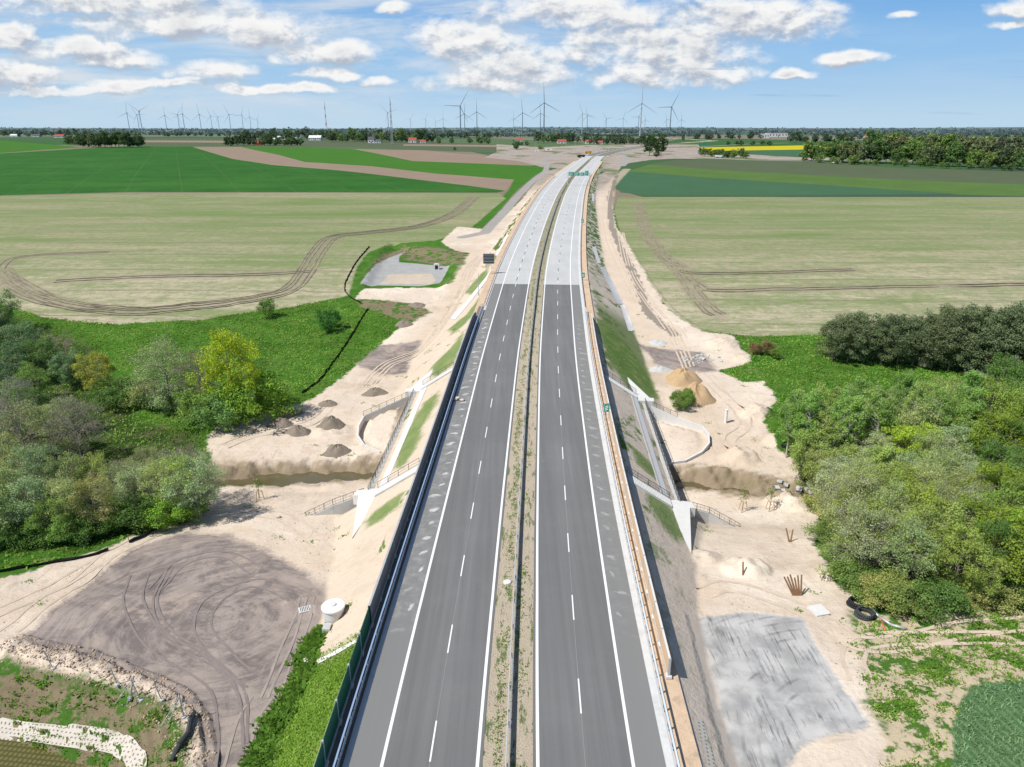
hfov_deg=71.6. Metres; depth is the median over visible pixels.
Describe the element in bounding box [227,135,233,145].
conifer tree
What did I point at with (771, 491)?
staked sapling
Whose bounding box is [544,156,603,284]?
road
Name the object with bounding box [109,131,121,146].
broadleaf tree
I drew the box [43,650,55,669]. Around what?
fence post
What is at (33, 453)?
budding tree
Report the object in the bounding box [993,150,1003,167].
broadleaf tree
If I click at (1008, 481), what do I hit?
broadleaf tree
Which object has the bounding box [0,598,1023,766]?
grass
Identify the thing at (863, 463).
budding tree
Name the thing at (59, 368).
broadleaf tree
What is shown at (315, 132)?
broadleaf tree
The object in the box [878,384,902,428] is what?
alder tree
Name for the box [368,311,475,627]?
noise barrier
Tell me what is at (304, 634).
tyre track
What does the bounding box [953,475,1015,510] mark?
bare tree
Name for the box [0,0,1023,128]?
sky
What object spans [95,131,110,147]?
broadleaf tree
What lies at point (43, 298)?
tyre track
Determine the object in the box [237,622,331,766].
weeds
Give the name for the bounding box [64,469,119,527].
budding tree
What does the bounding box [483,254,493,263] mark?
road sign
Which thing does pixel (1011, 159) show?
broadleaf tree
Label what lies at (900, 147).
broadleaf tree
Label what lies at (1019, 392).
broadleaf tree
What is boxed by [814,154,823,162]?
broadleaf tree
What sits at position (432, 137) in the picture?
broadleaf tree
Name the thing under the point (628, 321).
drain channel
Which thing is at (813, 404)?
alder tree
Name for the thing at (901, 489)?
oak tree
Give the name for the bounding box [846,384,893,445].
alder tree
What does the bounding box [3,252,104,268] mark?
tyre track
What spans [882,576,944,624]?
shrub
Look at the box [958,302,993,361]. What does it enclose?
pine tree
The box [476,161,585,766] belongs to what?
lane marking
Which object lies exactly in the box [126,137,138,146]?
broadleaf tree
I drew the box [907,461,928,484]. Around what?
budding tree
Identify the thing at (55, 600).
tyre track
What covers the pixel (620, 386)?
maintenance stairs
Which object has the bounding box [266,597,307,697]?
tyre track
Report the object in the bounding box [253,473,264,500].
staked sapling
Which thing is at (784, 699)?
asphalt yard
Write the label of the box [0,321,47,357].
broadleaf tree
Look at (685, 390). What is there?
shrub
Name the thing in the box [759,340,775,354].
shrub
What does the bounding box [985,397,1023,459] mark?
oak tree
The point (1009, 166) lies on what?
broadleaf tree
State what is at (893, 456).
alder tree
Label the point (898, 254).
field
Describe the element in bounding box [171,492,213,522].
shrub
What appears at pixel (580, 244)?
guardrail
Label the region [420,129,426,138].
broadleaf tree
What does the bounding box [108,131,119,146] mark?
broadleaf tree
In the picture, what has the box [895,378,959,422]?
broadleaf tree
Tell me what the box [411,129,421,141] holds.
broadleaf tree
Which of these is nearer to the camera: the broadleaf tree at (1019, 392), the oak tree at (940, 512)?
the oak tree at (940, 512)
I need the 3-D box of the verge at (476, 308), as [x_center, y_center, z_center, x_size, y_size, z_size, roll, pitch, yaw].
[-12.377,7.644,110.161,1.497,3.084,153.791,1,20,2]
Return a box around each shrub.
[0,514,42,552]
[0,520,22,545]
[16,513,60,549]
[34,514,93,544]
[64,505,116,546]
[77,498,147,533]
[87,375,153,409]
[104,492,152,527]
[106,492,163,535]
[117,377,167,408]
[125,493,192,530]
[136,382,200,414]
[151,488,202,525]
[170,387,232,429]
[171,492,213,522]
[186,388,258,432]
[211,366,304,424]
[255,298,277,317]
[315,307,342,331]
[668,389,695,410]
[678,387,695,401]
[748,343,762,353]
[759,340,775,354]
[770,347,781,357]
[798,486,846,519]
[801,515,858,549]
[815,541,882,577]
[833,555,882,593]
[836,564,884,604]
[854,565,925,616]
[855,569,913,616]
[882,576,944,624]
[899,574,982,624]
[917,359,930,367]
[941,580,991,612]
[956,567,1023,615]
[991,576,1023,604]
[992,565,1023,602]
[1004,568,1023,586]
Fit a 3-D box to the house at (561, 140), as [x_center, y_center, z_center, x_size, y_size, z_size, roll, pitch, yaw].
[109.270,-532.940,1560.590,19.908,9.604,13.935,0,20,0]
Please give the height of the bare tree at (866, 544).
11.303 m
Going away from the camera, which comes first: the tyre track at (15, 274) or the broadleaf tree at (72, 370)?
the broadleaf tree at (72, 370)
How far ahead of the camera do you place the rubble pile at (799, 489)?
116.88 m
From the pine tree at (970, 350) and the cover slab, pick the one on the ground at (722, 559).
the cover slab
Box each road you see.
[349,284,529,766]
[457,144,914,238]
[495,156,591,283]
[533,284,665,766]
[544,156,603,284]
[586,143,674,155]
[597,143,681,155]
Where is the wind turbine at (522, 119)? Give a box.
[515,100,526,134]
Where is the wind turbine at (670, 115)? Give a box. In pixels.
[657,92,679,132]
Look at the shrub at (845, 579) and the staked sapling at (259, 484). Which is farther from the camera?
the staked sapling at (259, 484)
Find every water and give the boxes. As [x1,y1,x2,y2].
[0,739,86,766]
[10,471,862,504]
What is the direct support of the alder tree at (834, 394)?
on the meadow
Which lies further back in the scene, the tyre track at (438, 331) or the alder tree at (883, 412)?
the tyre track at (438, 331)
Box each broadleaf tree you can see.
[0,288,22,334]
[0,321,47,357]
[0,339,35,381]
[0,461,23,529]
[1,360,53,400]
[14,332,70,380]
[15,129,22,136]
[23,494,77,542]
[39,393,84,433]
[46,346,85,385]
[63,137,69,145]
[63,351,103,385]
[65,450,114,497]
[70,349,115,396]
[74,130,85,145]
[85,133,95,146]
[87,130,107,147]
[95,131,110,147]
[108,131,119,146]
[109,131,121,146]
[116,134,125,144]
[119,131,131,147]
[121,131,137,147]
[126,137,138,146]
[133,133,145,145]
[258,133,266,144]
[262,133,272,145]
[282,127,292,136]
[291,137,297,143]
[294,130,300,137]
[300,126,312,138]
[313,130,322,136]
[324,129,331,136]
[325,131,336,141]
[342,133,349,140]
[347,127,356,141]
[354,132,364,140]
[360,128,371,140]
[373,129,386,139]
[378,132,384,140]
[383,130,393,141]
[394,128,405,139]
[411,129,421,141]
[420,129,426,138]
[422,133,431,141]
[428,131,436,141]
[475,133,485,143]
[512,140,519,148]
[533,132,544,142]
[540,134,546,141]
[549,135,555,141]
[566,133,574,142]
[616,137,623,143]
[641,135,658,155]
[653,148,659,156]
[654,132,669,151]
[704,132,711,138]
[736,148,744,157]
[787,131,794,140]
[788,426,845,482]
[788,442,837,493]
[791,131,801,140]
[797,139,814,160]
[803,143,819,160]
[811,452,875,502]
[813,141,828,156]
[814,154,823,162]
[819,441,867,469]
[821,133,828,141]
[823,142,840,158]
[824,136,849,156]
[832,457,871,480]
[834,156,841,162]
[836,141,852,160]
[844,133,851,140]
[846,142,856,157]
[847,155,856,163]
[848,139,871,161]
[850,156,859,163]
[851,431,898,462]
[854,442,897,473]
[860,128,887,151]
[862,144,881,162]
[868,138,884,160]
[870,139,890,162]
[871,458,919,499]
[880,135,897,157]
[880,141,896,163]
[882,131,899,150]
[885,400,950,448]
[886,497,978,579]
[887,443,927,480]
[889,148,906,163]
[892,130,909,147]
[892,135,905,157]
[895,136,914,155]
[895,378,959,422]
[897,142,918,160]
[899,158,907,165]
[903,138,929,164]
[912,149,926,162]
[915,135,936,158]
[915,156,925,165]
[917,143,940,163]
[923,134,942,154]
[924,433,964,485]
[927,149,944,162]
[927,160,934,166]
[930,134,949,148]
[935,149,948,163]
[935,423,975,463]
[938,447,982,493]
[941,133,965,151]
[942,135,966,152]
[942,459,980,495]
[943,141,966,166]
[948,148,966,166]
[950,515,1023,575]
[951,372,1023,437]
[953,345,1023,393]
[962,436,1021,468]
[963,136,978,151]
[965,161,975,167]
[965,479,1023,554]
[966,151,976,167]
[967,440,1023,490]
[968,149,985,167]
[969,137,998,158]
[977,138,997,158]
[977,161,985,167]
[978,135,996,147]
[983,150,999,166]
[985,386,1023,416]
[986,145,1015,166]
[986,373,1023,408]
[987,419,1023,458]
[987,473,1023,507]
[989,133,1021,151]
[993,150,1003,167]
[994,359,1023,384]
[996,386,1023,436]
[1001,138,1022,147]
[1004,146,1023,168]
[1005,135,1023,155]
[1005,162,1016,169]
[1012,147,1023,167]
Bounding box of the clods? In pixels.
[0,634,217,766]
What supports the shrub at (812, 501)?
on the meadow
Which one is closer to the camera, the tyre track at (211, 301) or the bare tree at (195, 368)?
the bare tree at (195, 368)
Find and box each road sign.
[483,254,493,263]
[604,403,609,413]
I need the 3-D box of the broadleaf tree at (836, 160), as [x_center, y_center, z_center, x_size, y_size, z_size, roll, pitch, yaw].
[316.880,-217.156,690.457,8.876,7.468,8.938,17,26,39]
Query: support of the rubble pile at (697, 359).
on the ground at (722, 559)
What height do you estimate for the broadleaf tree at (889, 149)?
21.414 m
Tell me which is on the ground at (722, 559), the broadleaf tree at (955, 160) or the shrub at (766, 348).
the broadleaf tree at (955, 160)
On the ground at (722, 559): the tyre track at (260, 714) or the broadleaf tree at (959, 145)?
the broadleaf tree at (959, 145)
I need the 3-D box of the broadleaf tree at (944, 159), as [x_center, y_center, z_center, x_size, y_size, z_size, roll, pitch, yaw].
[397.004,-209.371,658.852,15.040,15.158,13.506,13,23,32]
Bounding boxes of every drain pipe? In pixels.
[859,590,924,618]
[867,604,904,629]
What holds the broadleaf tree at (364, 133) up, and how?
on the field
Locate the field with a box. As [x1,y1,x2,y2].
[0,132,1023,766]
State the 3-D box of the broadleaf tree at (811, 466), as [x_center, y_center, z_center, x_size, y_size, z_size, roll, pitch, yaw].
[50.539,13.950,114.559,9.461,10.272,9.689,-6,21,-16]
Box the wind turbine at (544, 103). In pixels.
[529,98,559,132]
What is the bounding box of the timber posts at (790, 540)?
[786,528,793,541]
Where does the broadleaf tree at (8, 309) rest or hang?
on the meadow
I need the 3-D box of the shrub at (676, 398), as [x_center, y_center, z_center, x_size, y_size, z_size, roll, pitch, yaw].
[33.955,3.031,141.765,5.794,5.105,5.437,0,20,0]
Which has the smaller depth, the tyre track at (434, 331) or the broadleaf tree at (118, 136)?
the tyre track at (434, 331)
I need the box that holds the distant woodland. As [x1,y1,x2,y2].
[0,126,1023,136]
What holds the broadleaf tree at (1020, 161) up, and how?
on the ground at (722, 559)
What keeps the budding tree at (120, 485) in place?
on the meadow
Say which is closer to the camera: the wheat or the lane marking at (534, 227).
the wheat
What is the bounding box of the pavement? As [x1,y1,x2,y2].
[0,717,146,766]
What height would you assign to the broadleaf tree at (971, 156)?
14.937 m
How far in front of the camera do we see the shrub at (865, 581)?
77.67 m
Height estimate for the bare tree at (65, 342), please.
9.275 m
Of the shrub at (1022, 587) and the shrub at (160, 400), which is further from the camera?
the shrub at (160, 400)
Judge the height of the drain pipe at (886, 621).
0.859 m
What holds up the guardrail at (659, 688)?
on the verge at (685, 745)
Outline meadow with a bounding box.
[0,204,1023,766]
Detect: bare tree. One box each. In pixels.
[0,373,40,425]
[0,391,56,470]
[0,395,35,443]
[28,392,109,464]
[39,330,77,363]
[87,457,134,497]
[93,456,144,504]
[122,323,202,410]
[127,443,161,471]
[147,443,207,488]
[167,348,218,394]
[171,448,232,507]
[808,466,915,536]
[820,491,917,565]
[912,469,1007,552]
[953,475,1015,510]
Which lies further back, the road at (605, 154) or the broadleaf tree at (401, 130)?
the broadleaf tree at (401, 130)
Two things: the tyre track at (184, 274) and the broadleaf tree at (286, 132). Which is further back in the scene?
the broadleaf tree at (286, 132)
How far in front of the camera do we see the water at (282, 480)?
121.25 m
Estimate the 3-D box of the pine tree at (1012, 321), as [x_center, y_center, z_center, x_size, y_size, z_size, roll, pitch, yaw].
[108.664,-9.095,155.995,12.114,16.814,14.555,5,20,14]
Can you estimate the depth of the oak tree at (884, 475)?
91.39 m
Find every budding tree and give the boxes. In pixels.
[0,424,38,499]
[0,460,37,521]
[0,474,56,535]
[4,441,65,507]
[8,385,53,420]
[17,404,65,457]
[40,472,96,534]
[42,451,90,496]
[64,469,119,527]
[108,458,138,484]
[112,460,157,504]
[133,453,177,502]
[135,456,163,488]
[150,448,216,508]
[156,451,230,520]
[803,444,840,490]
[822,446,881,511]
[866,476,914,560]
[870,515,941,579]
[906,456,949,492]
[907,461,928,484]
[908,425,947,466]
[911,394,948,423]
[915,444,963,493]
[923,374,967,419]
[938,460,993,507]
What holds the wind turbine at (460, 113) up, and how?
on the ground at (722, 559)
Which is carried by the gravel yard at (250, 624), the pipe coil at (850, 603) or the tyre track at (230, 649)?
the tyre track at (230, 649)
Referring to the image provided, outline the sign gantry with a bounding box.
[567,171,589,185]
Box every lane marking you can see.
[380,149,615,766]
[429,188,581,761]
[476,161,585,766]
[516,173,575,280]
[536,149,623,766]
[570,151,634,766]
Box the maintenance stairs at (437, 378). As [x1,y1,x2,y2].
[421,362,453,389]
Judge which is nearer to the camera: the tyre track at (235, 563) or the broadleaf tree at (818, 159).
the tyre track at (235, 563)
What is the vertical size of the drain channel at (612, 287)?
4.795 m
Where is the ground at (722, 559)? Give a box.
[0,127,1023,766]
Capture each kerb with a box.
[342,161,575,766]
[578,161,674,766]
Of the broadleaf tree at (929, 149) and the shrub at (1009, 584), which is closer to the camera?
the shrub at (1009, 584)
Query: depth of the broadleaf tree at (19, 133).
2705.59 m
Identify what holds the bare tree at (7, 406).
on the meadow
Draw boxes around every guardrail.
[333,306,482,766]
[484,176,554,303]
[505,195,560,766]
[580,175,590,305]
[585,307,679,766]
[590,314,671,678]
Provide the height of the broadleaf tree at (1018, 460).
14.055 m
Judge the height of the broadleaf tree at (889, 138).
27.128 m
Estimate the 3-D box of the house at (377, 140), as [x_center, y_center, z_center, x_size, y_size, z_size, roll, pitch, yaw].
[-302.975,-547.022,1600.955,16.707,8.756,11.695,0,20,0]
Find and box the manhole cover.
[503,579,510,584]
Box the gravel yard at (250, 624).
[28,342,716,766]
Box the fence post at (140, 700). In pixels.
[126,679,142,705]
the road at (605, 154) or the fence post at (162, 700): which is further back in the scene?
the road at (605, 154)
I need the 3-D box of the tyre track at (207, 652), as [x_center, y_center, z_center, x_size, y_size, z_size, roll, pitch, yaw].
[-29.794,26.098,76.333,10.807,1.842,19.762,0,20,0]
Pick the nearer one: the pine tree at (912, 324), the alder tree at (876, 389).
the alder tree at (876, 389)
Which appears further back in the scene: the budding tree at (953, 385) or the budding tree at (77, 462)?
the budding tree at (953, 385)
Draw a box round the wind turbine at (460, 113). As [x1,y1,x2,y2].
[444,93,466,132]
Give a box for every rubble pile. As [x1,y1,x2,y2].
[681,353,722,362]
[774,476,813,494]
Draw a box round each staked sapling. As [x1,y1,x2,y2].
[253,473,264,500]
[737,486,749,512]
[765,485,779,511]
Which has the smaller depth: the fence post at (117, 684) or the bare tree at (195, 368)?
the fence post at (117, 684)
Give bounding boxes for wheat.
[951,676,1023,766]
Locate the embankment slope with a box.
[269,133,739,766]
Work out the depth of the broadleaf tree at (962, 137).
723.67 m
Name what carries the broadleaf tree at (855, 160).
on the ground at (722, 559)
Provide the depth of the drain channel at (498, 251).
257.40 m
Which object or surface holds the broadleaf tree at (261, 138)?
on the field
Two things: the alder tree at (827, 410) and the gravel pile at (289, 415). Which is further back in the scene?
the gravel pile at (289, 415)
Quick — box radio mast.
[389,102,393,143]
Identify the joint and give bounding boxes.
[429,289,514,765]
[558,373,585,766]
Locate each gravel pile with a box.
[266,417,293,428]
[281,408,305,417]
[283,425,310,436]
[316,415,345,429]
[318,400,337,406]
[323,444,351,458]
[361,387,387,396]
[395,320,412,327]
[409,302,425,307]
[649,339,667,344]
[649,365,670,371]
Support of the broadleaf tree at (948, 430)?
on the meadow
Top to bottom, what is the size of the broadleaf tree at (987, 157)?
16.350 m
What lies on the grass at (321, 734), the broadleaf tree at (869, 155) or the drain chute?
the drain chute
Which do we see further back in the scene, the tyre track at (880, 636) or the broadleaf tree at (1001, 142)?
the broadleaf tree at (1001, 142)
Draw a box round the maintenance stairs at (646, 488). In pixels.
[627,466,671,507]
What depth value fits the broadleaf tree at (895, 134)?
771.71 m
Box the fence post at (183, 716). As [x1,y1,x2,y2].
[161,692,188,725]
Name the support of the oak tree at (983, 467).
on the meadow
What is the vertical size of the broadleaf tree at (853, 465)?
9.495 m
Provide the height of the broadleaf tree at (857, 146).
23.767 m
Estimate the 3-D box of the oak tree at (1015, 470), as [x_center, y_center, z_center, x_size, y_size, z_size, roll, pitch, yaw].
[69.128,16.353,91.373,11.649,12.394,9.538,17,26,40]
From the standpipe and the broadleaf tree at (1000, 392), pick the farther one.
the standpipe
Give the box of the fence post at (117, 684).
[110,667,119,686]
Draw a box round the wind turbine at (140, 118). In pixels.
[130,105,146,131]
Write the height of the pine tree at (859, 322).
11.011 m
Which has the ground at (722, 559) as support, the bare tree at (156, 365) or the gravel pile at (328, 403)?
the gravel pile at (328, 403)
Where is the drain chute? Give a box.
[317,640,355,662]
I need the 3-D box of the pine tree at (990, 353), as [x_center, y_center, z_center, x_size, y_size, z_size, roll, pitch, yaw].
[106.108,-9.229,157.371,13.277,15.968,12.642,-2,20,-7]
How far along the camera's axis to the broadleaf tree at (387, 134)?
1718.66 m
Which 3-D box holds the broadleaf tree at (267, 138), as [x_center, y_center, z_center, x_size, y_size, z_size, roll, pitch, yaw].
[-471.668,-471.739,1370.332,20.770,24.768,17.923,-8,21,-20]
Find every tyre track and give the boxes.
[0,197,476,313]
[0,197,478,314]
[0,251,101,264]
[0,275,113,310]
[0,279,107,311]
[0,510,335,607]
[0,515,319,615]
[0,555,101,630]
[2,197,472,309]
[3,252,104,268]
[4,272,116,307]
[7,197,469,308]
[10,271,97,304]
[11,197,467,306]
[16,554,115,631]
[58,270,309,279]
[59,272,303,281]
[122,575,219,766]
[141,573,244,766]
[148,551,262,588]
[152,570,243,743]
[156,569,248,742]
[161,556,249,588]
[193,578,300,686]
[210,586,288,678]
[222,407,324,443]
[222,696,252,766]
[228,404,337,447]
[251,699,272,741]
[259,597,300,697]
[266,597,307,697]
[280,597,314,694]
[359,256,476,386]
[362,256,478,386]
[367,256,482,387]
[370,258,482,387]
[602,186,634,301]
[606,188,640,301]
[617,232,717,464]
[619,233,724,464]
[622,233,729,464]
[623,233,734,464]
[634,203,711,315]
[636,203,713,314]
[640,203,721,313]
[643,203,724,312]
[663,258,854,273]
[669,258,851,271]
[686,277,1002,291]
[691,276,991,289]
[694,580,1021,638]
[697,374,755,465]
[702,372,765,463]
[708,590,1023,653]
[840,630,1023,680]
[862,642,1023,683]
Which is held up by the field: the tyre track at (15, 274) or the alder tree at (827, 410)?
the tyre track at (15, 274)
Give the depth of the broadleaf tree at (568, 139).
1569.65 m
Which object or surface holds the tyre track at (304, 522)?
on the ground at (722, 559)
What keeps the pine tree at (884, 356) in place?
on the meadow
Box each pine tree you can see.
[816,313,858,360]
[829,313,874,361]
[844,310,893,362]
[845,311,871,347]
[864,313,909,364]
[882,313,928,364]
[883,313,910,357]
[894,315,941,365]
[907,308,967,368]
[909,314,939,360]
[927,306,986,370]
[929,302,978,357]
[943,309,1001,372]
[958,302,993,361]
[962,306,1019,372]
[977,305,1023,373]
[984,300,1023,365]
[1008,327,1023,360]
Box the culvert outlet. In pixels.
[434,263,439,269]
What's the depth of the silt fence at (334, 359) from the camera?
168.60 m
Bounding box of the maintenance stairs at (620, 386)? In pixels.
[604,369,636,398]
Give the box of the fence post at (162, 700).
[153,682,164,701]
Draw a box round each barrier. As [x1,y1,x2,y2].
[314,605,371,766]
[328,306,484,766]
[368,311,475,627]
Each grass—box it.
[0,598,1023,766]
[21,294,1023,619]
[267,630,359,766]
[490,279,540,766]
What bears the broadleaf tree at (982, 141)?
on the ground at (722, 559)
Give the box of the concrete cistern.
[321,598,344,632]
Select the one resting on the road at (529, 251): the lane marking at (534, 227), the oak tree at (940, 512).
the lane marking at (534, 227)
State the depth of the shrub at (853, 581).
78.87 m
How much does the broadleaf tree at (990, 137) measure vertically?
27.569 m
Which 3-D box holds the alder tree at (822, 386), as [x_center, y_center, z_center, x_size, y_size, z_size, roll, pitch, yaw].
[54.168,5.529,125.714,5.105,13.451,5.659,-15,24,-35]
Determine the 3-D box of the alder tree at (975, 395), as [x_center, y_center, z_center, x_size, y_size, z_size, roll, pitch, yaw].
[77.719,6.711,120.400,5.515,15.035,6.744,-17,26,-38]
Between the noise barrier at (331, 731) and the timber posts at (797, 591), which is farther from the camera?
the timber posts at (797, 591)
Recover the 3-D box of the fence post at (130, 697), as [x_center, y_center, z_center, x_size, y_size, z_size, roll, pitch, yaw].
[-35.099,27.822,64.514,2.072,2.824,0.855,2,20,5]
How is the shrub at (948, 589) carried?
on the meadow
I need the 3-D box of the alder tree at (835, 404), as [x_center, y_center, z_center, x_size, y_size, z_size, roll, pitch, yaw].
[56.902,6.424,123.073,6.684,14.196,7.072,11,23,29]
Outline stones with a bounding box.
[0,327,1019,763]
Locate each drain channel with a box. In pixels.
[451,269,492,318]
[496,235,507,254]
[592,246,600,262]
[600,267,622,303]
[620,304,633,330]
[685,720,703,766]
[695,720,715,766]
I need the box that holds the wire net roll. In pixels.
[169,711,196,761]
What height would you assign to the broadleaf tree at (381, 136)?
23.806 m
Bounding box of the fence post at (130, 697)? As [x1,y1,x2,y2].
[115,675,136,704]
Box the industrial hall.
[765,133,787,136]
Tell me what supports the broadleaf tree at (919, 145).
on the ground at (722, 559)
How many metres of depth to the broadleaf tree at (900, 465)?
98.66 m
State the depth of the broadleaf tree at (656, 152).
835.77 m
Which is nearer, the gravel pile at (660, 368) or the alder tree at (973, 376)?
the alder tree at (973, 376)
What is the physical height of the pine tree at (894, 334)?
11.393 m
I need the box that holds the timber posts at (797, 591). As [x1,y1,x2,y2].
[784,574,801,595]
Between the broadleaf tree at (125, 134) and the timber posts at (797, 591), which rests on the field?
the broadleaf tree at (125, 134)
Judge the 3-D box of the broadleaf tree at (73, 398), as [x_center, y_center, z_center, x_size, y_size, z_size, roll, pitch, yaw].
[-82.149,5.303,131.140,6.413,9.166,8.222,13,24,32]
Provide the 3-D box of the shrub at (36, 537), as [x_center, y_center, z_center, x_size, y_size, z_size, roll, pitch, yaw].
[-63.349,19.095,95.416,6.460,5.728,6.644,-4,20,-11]
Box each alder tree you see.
[777,389,807,457]
[777,391,811,463]
[787,388,815,433]
[791,387,827,464]
[809,381,833,422]
[809,400,842,446]
[809,410,843,454]
[826,380,862,447]
[827,380,854,442]
[832,394,869,445]
[846,373,875,443]
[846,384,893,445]
[860,389,900,441]
[865,442,898,479]
[869,439,898,478]
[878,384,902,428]
[889,371,919,436]
[900,380,927,424]
[913,382,966,428]
[947,399,988,448]
[950,363,992,405]
[953,387,994,442]
[969,372,989,426]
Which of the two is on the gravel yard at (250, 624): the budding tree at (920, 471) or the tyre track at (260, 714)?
the tyre track at (260, 714)
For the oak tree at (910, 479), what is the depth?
89.34 m
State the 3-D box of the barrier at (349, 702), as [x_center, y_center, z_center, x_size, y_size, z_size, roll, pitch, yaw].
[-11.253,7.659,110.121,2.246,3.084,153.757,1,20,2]
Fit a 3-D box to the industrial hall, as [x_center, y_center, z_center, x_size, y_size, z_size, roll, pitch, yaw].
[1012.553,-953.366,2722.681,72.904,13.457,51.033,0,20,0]
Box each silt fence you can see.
[0,544,108,571]
[128,527,158,542]
[301,308,367,393]
[344,246,368,303]
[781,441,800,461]
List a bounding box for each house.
[54,134,65,137]
[308,135,322,139]
[368,136,374,142]
[374,139,381,142]
[408,138,416,142]
[557,139,565,142]
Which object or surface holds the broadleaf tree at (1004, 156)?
on the ground at (722, 559)
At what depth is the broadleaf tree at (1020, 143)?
688.03 m
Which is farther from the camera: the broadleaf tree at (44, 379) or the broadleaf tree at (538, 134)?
the broadleaf tree at (538, 134)
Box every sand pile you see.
[666,367,701,386]
[678,381,716,406]
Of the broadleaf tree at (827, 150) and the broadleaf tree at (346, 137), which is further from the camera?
the broadleaf tree at (346, 137)
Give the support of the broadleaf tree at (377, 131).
on the field
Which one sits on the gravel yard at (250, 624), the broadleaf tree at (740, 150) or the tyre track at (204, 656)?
the tyre track at (204, 656)
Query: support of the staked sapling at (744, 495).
on the ground at (722, 559)
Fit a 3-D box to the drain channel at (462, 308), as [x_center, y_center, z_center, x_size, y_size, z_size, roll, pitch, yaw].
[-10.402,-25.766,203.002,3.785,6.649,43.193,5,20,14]
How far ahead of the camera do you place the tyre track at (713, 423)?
177.00 m
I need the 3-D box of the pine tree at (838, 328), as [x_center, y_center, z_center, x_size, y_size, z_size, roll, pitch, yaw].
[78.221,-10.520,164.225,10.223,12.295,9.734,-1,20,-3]
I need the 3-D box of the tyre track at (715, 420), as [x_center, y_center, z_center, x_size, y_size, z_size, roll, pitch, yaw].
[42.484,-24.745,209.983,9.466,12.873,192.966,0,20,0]
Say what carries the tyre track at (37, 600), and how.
on the ground at (722, 559)
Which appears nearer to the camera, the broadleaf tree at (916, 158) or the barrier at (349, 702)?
the barrier at (349, 702)
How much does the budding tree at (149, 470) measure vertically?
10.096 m
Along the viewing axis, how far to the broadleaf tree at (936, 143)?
734.52 m
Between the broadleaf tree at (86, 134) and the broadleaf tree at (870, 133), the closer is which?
the broadleaf tree at (870, 133)
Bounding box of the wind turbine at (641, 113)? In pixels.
[627,92,655,135]
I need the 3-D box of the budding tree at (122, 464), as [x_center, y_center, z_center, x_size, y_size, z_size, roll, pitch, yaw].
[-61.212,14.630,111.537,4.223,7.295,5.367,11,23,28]
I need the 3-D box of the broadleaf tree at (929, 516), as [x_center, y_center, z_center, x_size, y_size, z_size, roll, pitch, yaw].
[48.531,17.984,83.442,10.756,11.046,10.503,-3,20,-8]
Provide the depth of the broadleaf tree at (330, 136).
1720.49 m
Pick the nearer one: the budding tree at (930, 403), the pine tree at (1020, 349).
the budding tree at (930, 403)
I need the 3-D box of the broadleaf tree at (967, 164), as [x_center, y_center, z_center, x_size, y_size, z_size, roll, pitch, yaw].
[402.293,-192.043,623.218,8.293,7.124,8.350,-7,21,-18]
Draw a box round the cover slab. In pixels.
[807,604,830,616]
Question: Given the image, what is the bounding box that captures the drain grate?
[298,605,309,613]
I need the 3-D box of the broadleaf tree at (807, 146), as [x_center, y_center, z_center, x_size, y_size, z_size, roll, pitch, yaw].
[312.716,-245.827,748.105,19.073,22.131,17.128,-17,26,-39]
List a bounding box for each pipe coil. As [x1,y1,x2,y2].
[846,595,867,609]
[854,605,875,620]
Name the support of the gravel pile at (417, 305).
on the ground at (722, 559)
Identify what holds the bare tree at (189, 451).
on the meadow
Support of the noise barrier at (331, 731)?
on the embankment slope
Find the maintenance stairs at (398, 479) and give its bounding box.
[374,458,418,497]
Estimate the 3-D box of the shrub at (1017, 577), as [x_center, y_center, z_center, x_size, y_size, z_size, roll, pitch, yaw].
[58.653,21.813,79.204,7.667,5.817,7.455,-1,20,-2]
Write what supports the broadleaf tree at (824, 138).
on the ground at (722, 559)
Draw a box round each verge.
[313,306,478,766]
[476,161,574,305]
[580,161,701,766]
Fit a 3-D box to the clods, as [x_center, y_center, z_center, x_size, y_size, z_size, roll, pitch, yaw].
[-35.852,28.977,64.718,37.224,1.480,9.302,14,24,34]
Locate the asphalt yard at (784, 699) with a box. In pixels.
[699,611,870,766]
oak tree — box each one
[185,324,267,403]
[824,498,912,561]
[825,466,914,533]
[859,467,930,536]
[869,420,936,469]
[877,468,963,550]
[892,421,952,467]
[900,495,971,566]
[917,473,972,522]
[917,521,1012,595]
[942,492,1023,567]
[954,405,1023,461]
[957,458,1023,503]
[977,510,1023,590]
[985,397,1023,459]
[993,498,1023,568]
[1005,469,1023,506]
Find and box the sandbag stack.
[453,396,464,400]
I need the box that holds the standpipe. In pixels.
[724,409,728,422]
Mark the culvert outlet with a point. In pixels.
(436, 265)
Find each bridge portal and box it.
[305,369,432,538]
[627,377,739,551]
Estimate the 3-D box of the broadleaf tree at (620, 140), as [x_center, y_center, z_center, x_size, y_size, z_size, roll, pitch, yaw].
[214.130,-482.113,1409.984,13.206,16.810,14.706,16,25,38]
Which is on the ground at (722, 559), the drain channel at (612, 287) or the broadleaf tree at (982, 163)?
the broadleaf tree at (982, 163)
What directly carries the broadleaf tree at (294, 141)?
on the field
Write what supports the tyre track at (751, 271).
on the field
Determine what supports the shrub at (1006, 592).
on the meadow
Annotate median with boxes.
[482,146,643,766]
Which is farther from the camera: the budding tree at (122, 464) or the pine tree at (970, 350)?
the pine tree at (970, 350)

